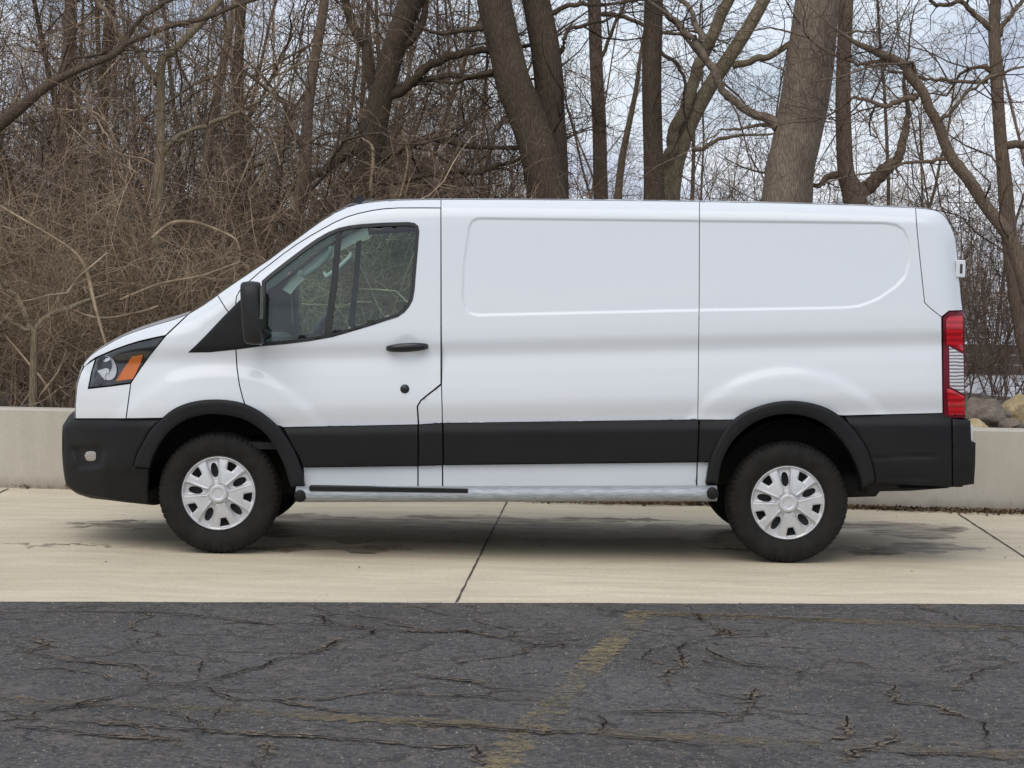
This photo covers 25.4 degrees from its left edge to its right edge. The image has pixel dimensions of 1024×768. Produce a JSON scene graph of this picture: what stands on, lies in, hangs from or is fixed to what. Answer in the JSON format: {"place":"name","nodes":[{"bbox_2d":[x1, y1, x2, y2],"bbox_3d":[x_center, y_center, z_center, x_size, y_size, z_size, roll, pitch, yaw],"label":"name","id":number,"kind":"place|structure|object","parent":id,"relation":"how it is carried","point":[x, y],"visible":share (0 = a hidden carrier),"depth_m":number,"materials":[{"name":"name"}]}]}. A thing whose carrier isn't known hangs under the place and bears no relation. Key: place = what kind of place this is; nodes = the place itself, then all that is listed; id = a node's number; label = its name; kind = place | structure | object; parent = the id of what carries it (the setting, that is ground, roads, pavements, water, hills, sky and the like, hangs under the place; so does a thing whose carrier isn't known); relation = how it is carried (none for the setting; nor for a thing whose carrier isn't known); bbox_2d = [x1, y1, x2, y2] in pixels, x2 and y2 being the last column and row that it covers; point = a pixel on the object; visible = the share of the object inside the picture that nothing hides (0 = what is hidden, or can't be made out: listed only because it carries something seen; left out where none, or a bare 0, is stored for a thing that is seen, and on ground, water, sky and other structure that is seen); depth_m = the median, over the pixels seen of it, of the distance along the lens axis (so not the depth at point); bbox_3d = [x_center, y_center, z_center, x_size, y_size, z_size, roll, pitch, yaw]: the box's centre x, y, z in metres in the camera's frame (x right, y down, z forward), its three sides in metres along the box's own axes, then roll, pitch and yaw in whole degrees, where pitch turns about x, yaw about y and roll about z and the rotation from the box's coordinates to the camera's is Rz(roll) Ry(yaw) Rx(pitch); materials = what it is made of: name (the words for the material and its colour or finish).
{"place":"outdoors","nodes":[
{"label":"outdoors","id":0,"kind":"place"},
{"bbox_2d":[0,282,1011,407],"bbox_3d":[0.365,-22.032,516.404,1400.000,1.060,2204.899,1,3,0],"label":"ground","id":1,"kind":"structure","parent":0,"point":[6,403],"depth_m":23.41,"materials":[{"name":"brown plant"}]},
{"bbox_2d":[0,0,34,107],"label":"sapling","id":2,"kind":"object","parent":1,"relation":"on","point":[13,24],"visible":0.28,"depth_m":39.10,"materials":[{"name":"brown plant"}]},
{"bbox_2d":[0,0,52,225],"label":"sapling","id":3,"kind":"object","parent":1,"relation":"on","point":[13,66],"visible":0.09,"depth_m":50.18,"materials":[{"name":"brown plant"}]},
{"bbox_2d":[0,0,93,303],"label":"sapling","id":4,"kind":"object","parent":1,"relation":"on","point":[40,98],"visible":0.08,"depth_m":33.08,"materials":[{"name":"brown plant"}]},
{"bbox_2d":[0,0,96,332],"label":"sapling","id":5,"kind":"object","parent":1,"relation":"on","point":[3,142],"visible":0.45,"depth_m":23.68,"materials":[{"name":"brown plant"}]},
{"bbox_2d":[0,1,109,246],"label":"sapling","id":6,"kind":"object","parent":1,"relation":"on","point":[25,144],"visible":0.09,"depth_m":29.74,"materials":[{"name":"brown plant"}]},
{"bbox_2d":[19,1,94,208],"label":"sapling","id":7,"kind":"object","parent":1,"relation":"on","point":[55,63],"visible":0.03,"depth_m":52.50,"materials":[{"name":"brown plant"}]},
{"bbox_2d":[0,134,117,406],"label":"slim tree","id":8,"kind":"object","parent":1,"relation":"on","point":[33,331],"visible":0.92,"depth_m":18.18,"materials":[{"name":"brown plant"}]},
{"bbox_2d":[2,0,146,304],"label":"sapling","id":9,"kind":"object","parent":1,"relation":"on","point":[59,64],"visible":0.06,"depth_m":36.52,"materials":[{"name":"brown plant"}]},
{"bbox_2d":[30,11,121,214],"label":"sapling","id":10,"kind":"object","parent":1,"relation":"on","point":[83,90],"visible":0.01,"depth_m":49.12,"materials":[{"name":"brown plant"}]},
{"bbox_2d":[19,0,152,238],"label":"sapling","id":11,"kind":"object","parent":1,"relation":"on","point":[86,96],"visible":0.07,"depth_m":31.10,"materials":[{"name":"brown plant"}]},
{"bbox_2d":[0,0,173,305],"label":"sapling","id":12,"kind":"object","parent":1,"relation":"on","point":[82,12],"visible":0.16,"depth_m":26.14,"materials":[{"name":"brown plant"}]},
{"bbox_2d":[0,0,200,365],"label":"slim tree","id":13,"kind":"object","parent":1,"relation":"on","point":[67,95],"visible":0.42,"depth_m":25.04,"materials":[{"name":"brown plant"}]},
{"bbox_2d":[0,0,205,312],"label":"sapling","id":14,"kind":"object","parent":1,"relation":"on","point":[37,15],"visible":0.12,"depth_m":25.30,"materials":[{"name":"brown plant"}]},
{"bbox_2d":[54,1,172,166],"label":"sapling","id":15,"kind":"object","parent":1,"relation":"on","point":[114,85],"visible":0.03,"depth_m":42.71,"materials":[{"name":"brown plant"}]},
{"bbox_2d":[0,0,232,327],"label":"sapling","id":16,"kind":"object","parent":1,"relation":"on","point":[96,11],"visible":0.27,"depth_m":24.97,"materials":[{"name":"brown plant"}]},
{"bbox_2d":[54,0,185,350],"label":"slim tree","id":17,"kind":"object","parent":1,"relation":"on","point":[110,43],"visible":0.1,"depth_m":26.04,"materials":[{"name":"brown plant"}]},
{"bbox_2d":[0,0,304,172],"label":"leaning tree","id":18,"kind":"object","parent":1,"relation":"on","point":[14,112],"visible":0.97,"depth_m":19.07,"materials":[{"name":"brown plant"}]},
{"bbox_2d":[62,0,245,314],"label":"sapling","id":19,"kind":"object","parent":1,"relation":"on","point":[127,57],"visible":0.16,"depth_m":24.41,"materials":[{"name":"brown plant"}]},
{"bbox_2d":[84,0,261,299],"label":"sapling","id":20,"kind":"object","parent":1,"relation":"on","point":[169,75],"visible":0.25,"depth_m":24.79,"materials":[{"name":"brown plant"}]},
{"bbox_2d":[126,0,259,212],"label":"sapling","id":21,"kind":"object","parent":1,"relation":"on","point":[184,73],"visible":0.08,"depth_m":38.20,"materials":[{"name":"brown plant"}]},
{"bbox_2d":[141,1,259,236],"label":"sapling","id":22,"kind":"object","parent":1,"relation":"on","point":[198,70],"visible":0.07,"depth_m":47.07,"materials":[{"name":"brown plant"}]},
{"bbox_2d":[0,130,408,402],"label":"bramble canes","id":23,"kind":"object","parent":1,"relation":"on","point":[87,274],"visible":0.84,"depth_m":18.29,"materials":[{"name":"brown plant"}]},
{"bbox_2d":[0,70,414,407],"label":"pale brush","id":24,"kind":"object","parent":1,"relation":"on","point":[116,328],"visible":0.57,"depth_m":19.18,"materials":[{"name":"brown plant"}]},
{"bbox_2d":[0,0,434,322],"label":"slim tree","id":25,"kind":"object","parent":1,"relation":"on","point":[194,29],"visible":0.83,"depth_m":19.60,"materials":[{"name":"brown plant"}]},
{"bbox_2d":[153,0,283,198],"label":"sapling","id":26,"kind":"object","parent":1,"relation":"on","point":[213,63],"visible":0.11,"depth_m":36.99,"materials":[{"name":"brown plant"}]},
{"bbox_2d":[170,6,266,216],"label":"sapling","id":27,"kind":"object","parent":1,"relation":"on","point":[208,95],"visible":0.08,"depth_m":50.33,"materials":[{"name":"brown plant"}]},
{"bbox_2d":[123,0,352,307],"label":"sapling","id":28,"kind":"object","parent":1,"relation":"on","point":[222,7],"visible":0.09,"depth_m":33.26,"materials":[{"name":"brown plant"}]},
{"bbox_2d":[110,0,381,293],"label":"sapling","id":29,"kind":"object","parent":1,"relation":"on","point":[262,55],"visible":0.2,"depth_m":25.58,"materials":[{"name":"brown plant"}]},
{"bbox_2d":[138,0,357,278],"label":"slim tree","id":30,"kind":"object","parent":1,"relation":"on","point":[320,28],"visible":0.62,"depth_m":21.07,"materials":[{"name":"brown plant"}]},
{"bbox_2d":[174,0,324,309],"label":"slim tree","id":31,"kind":"object","parent":1,"relation":"on","point":[230,24],"visible":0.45,"depth_m":22.58,"materials":[{"name":"brown plant"}]},
{"bbox_2d":[0,0,528,378],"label":"upright twigs","id":32,"kind":"object","parent":1,"relation":"on","point":[128,115],"visible":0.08,"depth_m":24.59,"materials":[{"name":"brown plant"}]},
{"bbox_2d":[165,0,367,282],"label":"slim tree","id":33,"kind":"object","parent":1,"relation":"on","point":[242,12],"visible":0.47,"depth_m":24.05,"materials":[{"name":"brown plant"}]},
{"bbox_2d":[196,0,363,254],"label":"sapling","id":34,"kind":"object","parent":1,"relation":"on","point":[284,87],"visible":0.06,"depth_m":37.43,"materials":[{"name":"brown plant"}]},
{"bbox_2d":[262,1,365,222],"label":"sapling","id":35,"kind":"object","parent":1,"relation":"on","point":[323,86],"visible":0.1,"depth_m":37.91,"materials":[{"name":"brown plant"}]},
{"bbox_2d":[0,0,643,406],"bbox_3d":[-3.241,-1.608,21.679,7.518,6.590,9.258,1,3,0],"label":"thicket boughs","id":36,"kind":"object","parent":1,"relation":"on","point":[216,85],"visible":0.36,"depth_m":20.42,"materials":[{"name":"brown plant"}]},
{"bbox_2d":[250,0,457,319],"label":"sapling","id":37,"kind":"object","parent":1,"relation":"on","point":[378,56],"visible":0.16,"depth_m":23.58,"materials":[{"name":"brown plant"}]},
{"bbox_2d":[245,0,470,283],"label":"sapling","id":38,"kind":"object","parent":1,"relation":"on","point":[363,69],"visible":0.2,"depth_m":26.82,"materials":[{"name":"brown plant"}]},
{"bbox_2d":[289,0,438,312],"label":"sapling","id":39,"kind":"object","parent":1,"relation":"on","point":[358,63],"visible":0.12,"depth_m":37.81,"materials":[{"name":"brown plant"}]},
{"bbox_2d":[300,1,435,185],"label":"sapling","id":40,"kind":"object","parent":1,"relation":"on","point":[351,72],"visible":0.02,"depth_m":40.35,"materials":[{"name":"brown plant"}]},
{"bbox_2d":[117,0,658,329],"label":"twisted tree","id":41,"kind":"object","parent":1,"relation":"on","point":[395,90],"visible":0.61,"depth_m":22.03,"materials":[{"name":"brown plant"}]},
{"bbox_2d":[342,2,460,198],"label":"sapling","id":42,"kind":"object","parent":1,"relation":"on","point":[414,66],"visible":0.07,"depth_m":50.05,"materials":[{"name":"brown plant"}]},
{"bbox_2d":[305,0,515,317],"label":"sapling","id":43,"kind":"object","parent":1,"relation":"on","point":[410,63],"visible":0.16,"depth_m":25.06,"materials":[{"name":"brown plant"}]},
{"bbox_2d":[323,0,510,276],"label":"sapling","id":44,"kind":"object","parent":1,"relation":"on","point":[374,73],"visible":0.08,"depth_m":33.04,"materials":[{"name":"brown plant"}]},
{"bbox_2d":[351,0,488,177],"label":"sapling","id":45,"kind":"object","parent":1,"relation":"on","point":[437,51],"visible":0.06,"depth_m":49.52,"materials":[{"name":"brown plant"}]},
{"bbox_2d":[333,0,533,292],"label":"sapling","id":46,"kind":"object","parent":1,"relation":"on","point":[449,61],"visible":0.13,"depth_m":26.99,"materials":[{"name":"brown plant"}]},
{"bbox_2d":[412,20,495,190],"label":"sapling","id":47,"kind":"object","parent":1,"relation":"on","point":[445,102],"visible":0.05,"depth_m":51.40,"materials":[{"name":"brown plant"}]},
{"bbox_2d":[393,0,525,198],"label":"sapling","id":48,"kind":"object","parent":1,"relation":"on","point":[464,58],"visible":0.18,"depth_m":29.58,"materials":[{"name":"brown plant"}]},
{"bbox_2d":[364,0,571,198],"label":"oak tree","id":49,"kind":"object","parent":1,"relation":"on","point":[501,37],"visible":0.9,"depth_m":21.46,"materials":[{"name":"brown plant"}]},
{"bbox_2d":[387,0,560,197],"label":"sapling","id":50,"kind":"object","parent":1,"relation":"on","point":[482,142],"visible":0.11,"depth_m":29.90,"materials":[{"name":"brown plant"}]},
{"bbox_2d":[375,0,575,251],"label":"sapling","id":51,"kind":"object","parent":1,"relation":"on","point":[454,88],"visible":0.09,"depth_m":31.72,"materials":[{"name":"brown plant"}]},
{"bbox_2d":[410,0,567,196],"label":"sapling","id":52,"kind":"object","parent":1,"relation":"on","point":[469,100],"visible":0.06,"depth_m":38.89,"materials":[{"name":"brown plant"}]},
{"bbox_2d":[0,0,1022,407],"bbox_3d":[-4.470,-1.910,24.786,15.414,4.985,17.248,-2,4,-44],"label":"brush","id":53,"kind":"object","parent":1,"relation":"on","point":[402,278],"visible":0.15,"depth_m":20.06,"materials":[{"name":"brown plant"}]},
{"bbox_2d":[0,0,1023,394],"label":"dark upright twigs","id":54,"kind":"object","parent":1,"relation":"on","point":[978,256],"visible":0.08,"depth_m":27.92,"materials":[{"name":"brown plant"}]},
{"bbox_2d":[0,0,1023,321],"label":"wood","id":55,"kind":"object","parent":1,"relation":"on","point":[508,144],"visible":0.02,"depth_m":56.16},
{"bbox_2d":[523,12,617,196],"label":"sapling","id":56,"kind":"object","parent":1,"relation":"on","point":[580,146],"visible":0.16,"depth_m":46.45,"materials":[{"name":"brown plant"}]},
{"bbox_2d":[514,0,643,199],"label":"sapling","id":57,"kind":"object","parent":1,"relation":"on","point":[578,153],"visible":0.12,"depth_m":45.48,"materials":[{"name":"brown plant"}]},
{"bbox_2d":[509,0,681,199],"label":"sapling","id":58,"kind":"object","parent":1,"relation":"on","point":[614,177],"visible":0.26,"depth_m":35.71,"materials":[{"name":"brown plant"}]},
{"bbox_2d":[491,0,750,198],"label":"oak tree","id":59,"kind":"object","parent":1,"relation":"on","point":[543,52],"visible":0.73,"depth_m":21.78,"materials":[{"name":"brown plant"}]},
{"bbox_2d":[571,0,737,199],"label":"slim tree","id":60,"kind":"object","parent":1,"relation":"on","point":[637,86],"visible":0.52,"depth_m":26.06,"materials":[{"name":"brown plant"}]},
{"bbox_2d":[555,0,788,198],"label":"slim tree","id":61,"kind":"object","parent":1,"relation":"on","point":[595,59],"visible":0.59,"depth_m":23.03,"materials":[{"name":"brown plant"}]},
{"bbox_2d":[589,0,764,199],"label":"oak tree","id":62,"kind":"object","parent":1,"relation":"on","point":[652,103],"visible":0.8,"depth_m":22.02,"materials":[{"name":"brown plant"}]},
{"bbox_2d":[622,0,763,199],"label":"sapling","id":63,"kind":"object","parent":1,"relation":"on","point":[693,184],"visible":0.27,"depth_m":35.28,"materials":[{"name":"brown plant"}]},
{"bbox_2d":[526,0,874,202],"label":"oak tree","id":64,"kind":"object","parent":1,"relation":"on","point":[796,147],"visible":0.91,"depth_m":20.44,"materials":[{"name":"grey plant"}]},
{"bbox_2d":[638,1,770,199],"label":"sapling","id":65,"kind":"object","parent":1,"relation":"on","point":[704,137],"visible":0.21,"depth_m":36.33,"materials":[{"name":"brown plant"}]},
{"bbox_2d":[709,0,815,201],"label":"sapling","id":66,"kind":"object","parent":1,"relation":"on","point":[750,122],"visible":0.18,"depth_m":31.92,"materials":[{"name":"brown plant"}]},
{"bbox_2d":[663,0,959,199],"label":"forked tree","id":67,"kind":"object","parent":1,"relation":"on","point":[677,127],"visible":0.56,"depth_m":22.52,"materials":[{"name":"brown plant"}]},
{"bbox_2d":[694,0,950,204],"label":"forked tree","id":68,"kind":"object","parent":1,"relation":"on","point":[847,163],"visible":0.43,"depth_m":23.53,"materials":[{"name":"brown plant"}]},
{"bbox_2d":[661,0,1023,305],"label":"bent tree","id":69,"kind":"object","parent":1,"relation":"on","point":[999,223],"visible":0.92,"depth_m":18.27,"materials":[{"name":"brown plant"}]},
{"bbox_2d":[836,87,1020,265],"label":"dead leaves","id":70,"kind":"object","parent":69,"relation":"attached to","point":[960,184],"visible":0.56,"depth_m":20.50,"materials":[{"name":"brown plant"}]},
{"bbox_2d":[815,0,972,225],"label":"sapling","id":71,"kind":"object","parent":1,"relation":"on","point":[885,114],"visible":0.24,"depth_m":32.46,"materials":[{"name":"brown plant"}]},
{"bbox_2d":[770,0,1023,368],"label":"slim tree","id":72,"kind":"object","parent":1,"relation":"on","point":[994,27],"visible":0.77,"depth_m":18.90,"materials":[{"name":"brown plant"}]},
{"bbox_2d":[825,0,1002,302],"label":"sapling","id":73,"kind":"object","parent":1,"relation":"on","point":[922,134],"visible":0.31,"depth_m":29.97,"materials":[{"name":"brown plant"}]},
{"bbox_2d":[814,133,1023,402],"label":"russet brush","id":74,"kind":"object","parent":1,"relation":"on","point":[973,366],"visible":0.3,"depth_m":20.62,"materials":[{"name":"brown plant"}]},
{"bbox_2d":[872,26,990,250],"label":"sapling","id":75,"kind":"object","parent":1,"relation":"on","point":[917,118],"visible":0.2,"depth_m":47.24,"materials":[{"name":"brown plant"}]},
{"bbox_2d":[871,15,993,255],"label":"sapling","id":76,"kind":"object","parent":1,"relation":"on","point":[939,166],"visible":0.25,"depth_m":44.18,"materials":[{"name":"brown plant"}]},
{"bbox_2d":[915,0,1023,243],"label":"sapling","id":77,"kind":"object","parent":1,"relation":"on","point":[1013,115],"visible":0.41,"depth_m":34.65,"materials":[{"name":"brown plant"}]},
{"bbox_2d":[968,418,988,427],"bbox_3d":[3.450,0.334,16.924,0.178,0.158,0.193,-1,3,-42],"label":"rock","id":78,"kind":"object","parent":1,"relation":"on","point":[974,422],"visible":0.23,"depth_m":16.88,"materials":[{"name":"beige stone"}]},
{"bbox_2d":[965,397,1010,427],"bbox_3d":[3.703,0.259,17.825,0.441,0.311,0.333,1,3,0],"label":"rock","id":79,"kind":"object","parent":1,"relation":"on","point":[990,413],"visible":0.46,"depth_m":17.71,"materials":[{"name":"grey stone"}]},
{"bbox_2d":[958,101,1023,343],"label":"sapling","id":80,"kind":"object","parent":1,"relation":"on","point":[1021,203],"visible":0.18,"depth_m":38.75,"materials":[{"name":"brown plant"}]},
{"bbox_2d":[965,344,1023,374],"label":"timber barrier","id":81,"kind":"object","parent":1,"relation":"on","point":[994,369],"depth_m":34.66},
{"bbox_2d":[998,418,1022,427],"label":"rock","id":82,"kind":"object","parent":1,"relation":"on","point":[1009,423],"visible":0.55,"depth_m":17.09,"materials":[{"name":"grey stone"}]},
{"bbox_2d":[1002,394,1023,427],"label":"rock","id":83,"kind":"object","parent":1,"relation":"on","point":[1014,406],"visible":0.43,"depth_m":18.48,"materials":[{"name":"beige stone"}]},
{"bbox_2d":[0,601,1023,767],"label":"asphalt road","id":84,"kind":"structure","parent":0,"point":[121,752],"depth_m":9.14,"materials":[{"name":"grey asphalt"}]},
{"bbox_2d":[2,602,1018,767],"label":"asphalt crack","id":85,"kind":"object","parent":84,"relation":"on","point":[603,724],"visible":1,"depth_m":8.94,"materials":[{"name":"black asphalt"}]},
{"bbox_2d":[0,602,1023,767],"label":"asphalt crack crumble","id":86,"kind":"object","parent":84,"relation":"on","point":[848,727],"visible":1,"depth_m":8.72,"materials":[{"name":"grey asphalt"}]},
{"bbox_2d":[1,694,1022,758],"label":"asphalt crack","id":87,"kind":"object","parent":84,"relation":"on","point":[456,722],"visible":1,"depth_m":8.33,"materials":[{"name":"black asphalt"}]},
{"bbox_2d":[477,610,654,767],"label":"parking line","id":88,"kind":"object","parent":84,"relation":"on","point":[495,760],"visible":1,"depth_m":9.54,"materials":[{"name":"yellow paint"}]},
{"bbox_2d":[632,610,1019,628],"bbox_3d":[2.458,1.169,10.899,3.778,0.001,0.210,1,3,9],"label":"faded line","id":89,"kind":"object","parent":84,"relation":"on","point":[832,620],"visible":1,"depth_m":11.06,"materials":[{"name":"brown paint"}]},
{"bbox_2d":[0,488,1023,603],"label":"concrete pavement","id":90,"kind":"structure","parent":0,"point":[62,545],"depth_m":13.36,"materials":[{"name":"beige concrete"}]},
{"bbox_2d":[455,502,506,601],"bbox_3d":[-0.135,0.961,14.651,0.016,0.001,6.358,1,3,3],"label":"pavement joint","id":91,"kind":"object","parent":90,"relation":"on","point":[458,598],"visible":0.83,"depth_m":13.31,"materials":[{"name":"grey"}]},
{"bbox_2d":[0,406,1023,511],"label":"retaining wall","id":92,"kind":"structure","parent":90,"relation":"on","point":[31,447],"depth_m":16.70,"materials":[{"name":"concrete"}]},
{"bbox_2d":[6,484,1023,515],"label":"leaf litter","id":93,"kind":"object","parent":90,"relation":"on","point":[945,509],"visible":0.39,"depth_m":16.63,"materials":[{"name":"brown plant"}]},
{"bbox_2d":[62,195,975,562],"bbox_3d":[-0.021,-0.084,14.220,5.503,2.140,2.570,1,3,0],"label":"cargo van","id":94,"kind":"object","parent":90,"relation":"on","point":[778,381],"visible":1,"depth_m":13.26,"materials":[{"name":"white paint"}]},
{"bbox_2d":[957,513,1023,556],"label":"pavement joint","id":95,"kind":"object","parent":90,"relation":"on","point":[990,534],"visible":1,"depth_m":15.11,"materials":[{"name":"grey"}]},
{"bbox_2d":[0,0,1023,291],"label":"sky","id":96,"kind":"structure","parent":0,"point":[952,17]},
{"bbox_2d":[964,294,1023,396],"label":"lake","id":97,"kind":"structure","parent":0,"point":[977,385],"depth_m":31.64,"materials":[{"name":"grey liquid"}]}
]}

